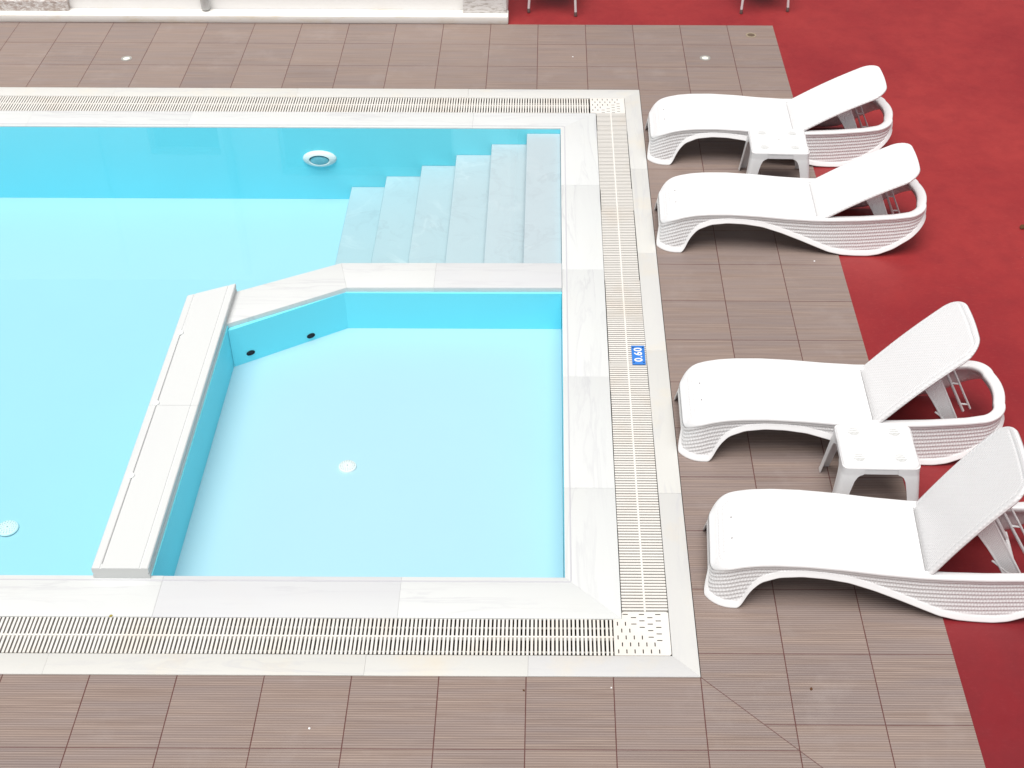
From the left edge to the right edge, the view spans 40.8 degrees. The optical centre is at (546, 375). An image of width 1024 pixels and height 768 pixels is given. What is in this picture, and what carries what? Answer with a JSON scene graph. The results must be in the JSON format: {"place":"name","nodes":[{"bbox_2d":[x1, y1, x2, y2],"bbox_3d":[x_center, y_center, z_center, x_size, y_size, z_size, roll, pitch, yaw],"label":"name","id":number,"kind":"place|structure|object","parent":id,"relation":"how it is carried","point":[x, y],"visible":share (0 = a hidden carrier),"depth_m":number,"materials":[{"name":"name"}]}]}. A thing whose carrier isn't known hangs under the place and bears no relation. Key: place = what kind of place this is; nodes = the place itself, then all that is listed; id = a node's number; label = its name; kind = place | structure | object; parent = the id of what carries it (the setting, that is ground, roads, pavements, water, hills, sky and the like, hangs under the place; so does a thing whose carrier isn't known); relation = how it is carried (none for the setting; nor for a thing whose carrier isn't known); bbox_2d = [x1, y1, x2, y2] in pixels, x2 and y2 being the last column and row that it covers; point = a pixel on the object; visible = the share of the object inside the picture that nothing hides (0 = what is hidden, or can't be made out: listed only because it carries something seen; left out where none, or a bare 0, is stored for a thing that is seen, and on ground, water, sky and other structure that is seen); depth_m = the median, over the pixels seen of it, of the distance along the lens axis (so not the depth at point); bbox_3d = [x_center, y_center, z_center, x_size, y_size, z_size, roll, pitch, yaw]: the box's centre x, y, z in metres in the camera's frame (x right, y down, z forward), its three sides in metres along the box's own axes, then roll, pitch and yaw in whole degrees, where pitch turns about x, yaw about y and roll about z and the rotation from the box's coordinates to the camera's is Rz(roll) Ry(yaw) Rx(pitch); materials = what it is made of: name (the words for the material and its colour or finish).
{"place":"outdoors","nodes":[
{"label":"outdoors","id":0,"kind":"place"},
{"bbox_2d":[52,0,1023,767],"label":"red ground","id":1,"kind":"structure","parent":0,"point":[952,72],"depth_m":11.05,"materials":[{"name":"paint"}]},
{"bbox_2d":[0,0,508,23],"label":"white building","id":2,"kind":"structure","parent":1,"relation":"on","point":[338,11],"depth_m":13.15,"materials":[{"name":"paint"}]},
{"bbox_2d":[200,0,209,9],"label":"downpipe","id":3,"kind":"object","parent":2,"relation":"on","point":[205,4],"visible":1,"depth_m":13.13,"materials":[{"name":"grey metal"}]},
{"bbox_2d":[0,22,985,767],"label":"tiled deck","id":4,"kind":"structure","parent":1,"relation":"on","point":[876,672],"depth_m":7.35,"materials":[{"name":"brown tile"}]},
{"bbox_2d":[121,56,131,60],"bbox_3d":[-3.833,-2.894,12.562,0.100,0.004,0.100,0,39,0],"label":"deck light","id":5,"kind":"object","parent":4,"relation":"on","point":[126,58],"visible":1,"depth_m":12.56,"materials":[{"name":"grey metal"}]},
{"bbox_2d":[0,87,699,677],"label":"swimming pool","id":6,"kind":"structure","parent":4,"relation":"in","point":[478,483],"depth_m":9.43,"materials":[{"name":"stone"}]},
{"bbox_2d":[0,520,18,535],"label":"pool drain","id":7,"kind":"object","parent":6,"relation":"on","point":[9,527],"visible":1,"depth_m":9.24,"materials":[{"name":"white plastic"}]},
{"bbox_2d":[0,96,588,112],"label":"overflow grate","id":8,"kind":"object","parent":6,"relation":"in","point":[59,103],"visible":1,"depth_m":11.89,"materials":[{"name":"beige plastic"}]},
{"bbox_2d":[0,617,613,655],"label":"overflow grate","id":9,"kind":"object","parent":6,"relation":"on","point":[30,635],"visible":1,"depth_m":7.31,"materials":[{"name":"beige plastic"}]},
{"bbox_2d":[303,150,336,166],"bbox_3d":[-1.939,-1.845,11.755,0.288,0.153,0.041,0,39,0],"label":"underwater light","id":10,"kind":"object","parent":6,"relation":"attached to","point":[318,158],"visible":1,"depth_m":11.74,"materials":[{"name":"white plastic"}]},
{"bbox_2d":[91,263,561,577],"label":"divider wall","id":11,"kind":"structure","parent":6,"relation":"on","point":[220,334],"depth_m":9.55,"materials":[{"name":"white tile"}]},
{"bbox_2d":[338,460,356,472],"bbox_3d":[-1.275,0.579,8.814,0.116,0.020,0.116,0,39,0],"label":"pool drain","id":12,"kind":"object","parent":6,"relation":"on","point":[347,466],"visible":1,"depth_m":8.80,"materials":[{"name":"white plastic"}]},
{"bbox_2d":[335,134,560,264],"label":"pool steps","id":13,"kind":"structure","parent":6,"relation":"on","point":[501,203],"depth_m":11.13,"materials":[{"name":"stone"}]},
{"bbox_2d":[590,98,624,115],"bbox_3d":[0.525,-2.319,11.895,0.299,0.024,0.275,0,39,0],"label":"grate corner","id":14,"kind":"object","parent":6,"relation":"on","point":[607,105],"visible":1,"depth_m":11.88,"materials":[{"name":"beige plastic"}]},
{"bbox_2d":[597,114,667,611],"bbox_3d":[0.541,-0.469,9.624,0.252,0.036,5.580,0,39,0],"label":"overflow grate","id":15,"kind":"object","parent":6,"relation":"in","point":[642,577],"visible":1,"depth_m":8.88,"materials":[{"name":"beige plastic"}]},
{"bbox_2d":[631,346,645,364],"bbox_3d":[0.612,-0.137,9.182,0.088,0.007,0.202,0,39,0],"label":"depth sign","id":16,"kind":"object","parent":15,"relation":"on","point":[638,355],"visible":1,"depth_m":9.18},
{"bbox_2d":[613,612,671,655],"bbox_3d":[0.507,1.380,7.337,0.299,0.024,0.300,0,39,0],"label":"grate corner","id":17,"kind":"object","parent":6,"relation":"on","point":[641,633],"visible":1,"depth_m":7.32,"materials":[{"name":"beige plastic"}]},
{"bbox_2d":[700,55,710,60],"bbox_3d":[1.451,-2.909,12.606,0.100,0.004,0.100,0,39,0],"label":"deck light","id":18,"kind":"object","parent":4,"relation":"on","point":[705,57],"visible":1,"depth_m":12.61,"materials":[{"name":"grey metal"}]},
{"bbox_2d":[746,33,755,37],"bbox_3d":[1.927,-3.209,12.980,0.100,0.004,0.100,0,39,0],"label":"deck drain","id":19,"kind":"object","parent":4,"relation":"on","point":[751,35],"visible":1,"depth_m":12.97,"materials":[{"name":"gold metal"}]},
{"bbox_2d":[645,65,892,166],"bbox_3d":[1.813,-2.145,11.165,1.983,0.637,0.668,1,39,1],"label":"sun lounger","id":20,"kind":"object","parent":4,"relation":"on","point":[674,124],"visible":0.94,"depth_m":11.07,"materials":[{"name":"white plastic"}]},
{"bbox_2d":[738,128,809,177],"bbox_3d":[1.798,-1.680,10.793,0.525,0.384,0.461,1,39,1],"label":"side table","id":21,"kind":"object","parent":4,"relation":"on","point":[761,145],"visible":0.99,"depth_m":10.63,"materials":[{"name":"white plastic"}]},
{"bbox_2d":[654,143,926,255],"bbox_3d":[1.812,-1.350,10.176,1.983,0.648,0.668,1,39,1],"label":"sun lounger","id":22,"kind":"object","parent":4,"relation":"on","point":[688,206],"visible":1,"depth_m":10.07,"materials":[{"name":"white plastic"}]},
{"bbox_2d":[674,301,1005,464],"bbox_3d":[1.803,-0.005,8.355,1.983,0.854,0.668,1,39,1],"label":"sun lounger","id":23,"kind":"object","parent":4,"relation":"on","point":[720,401],"visible":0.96,"depth_m":8.32,"materials":[{"name":"white plastic"}]},
{"bbox_2d":[703,426,1023,622],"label":"sun lounger","id":24,"kind":"object","parent":4,"relation":"on","point":[905,551],"visible":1,"depth_m":7.38,"materials":[{"name":"white plastic"}]},
{"bbox_2d":[819,424,920,500],"bbox_3d":[1.904,0.545,8.053,0.525,0.382,0.461,1,39,1],"label":"side table","id":25,"kind":"object","parent":4,"relation":"on","point":[862,449],"visible":0.98,"depth_m":7.89,"materials":[{"name":"white plastic"}]},
{"bbox_2d":[527,0,576,15],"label":"terrace chair","id":26,"kind":"object","parent":1,"relation":"on","point":[575,8],"visible":1,"depth_m":13.27,"materials":[{"name":"white metal"}]},
{"bbox_2d":[740,0,789,13],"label":"terrace chair","id":27,"kind":"object","parent":1,"relation":"on","point":[742,3],"visible":1,"depth_m":13.33,"materials":[{"name":"white metal"}]}
]}

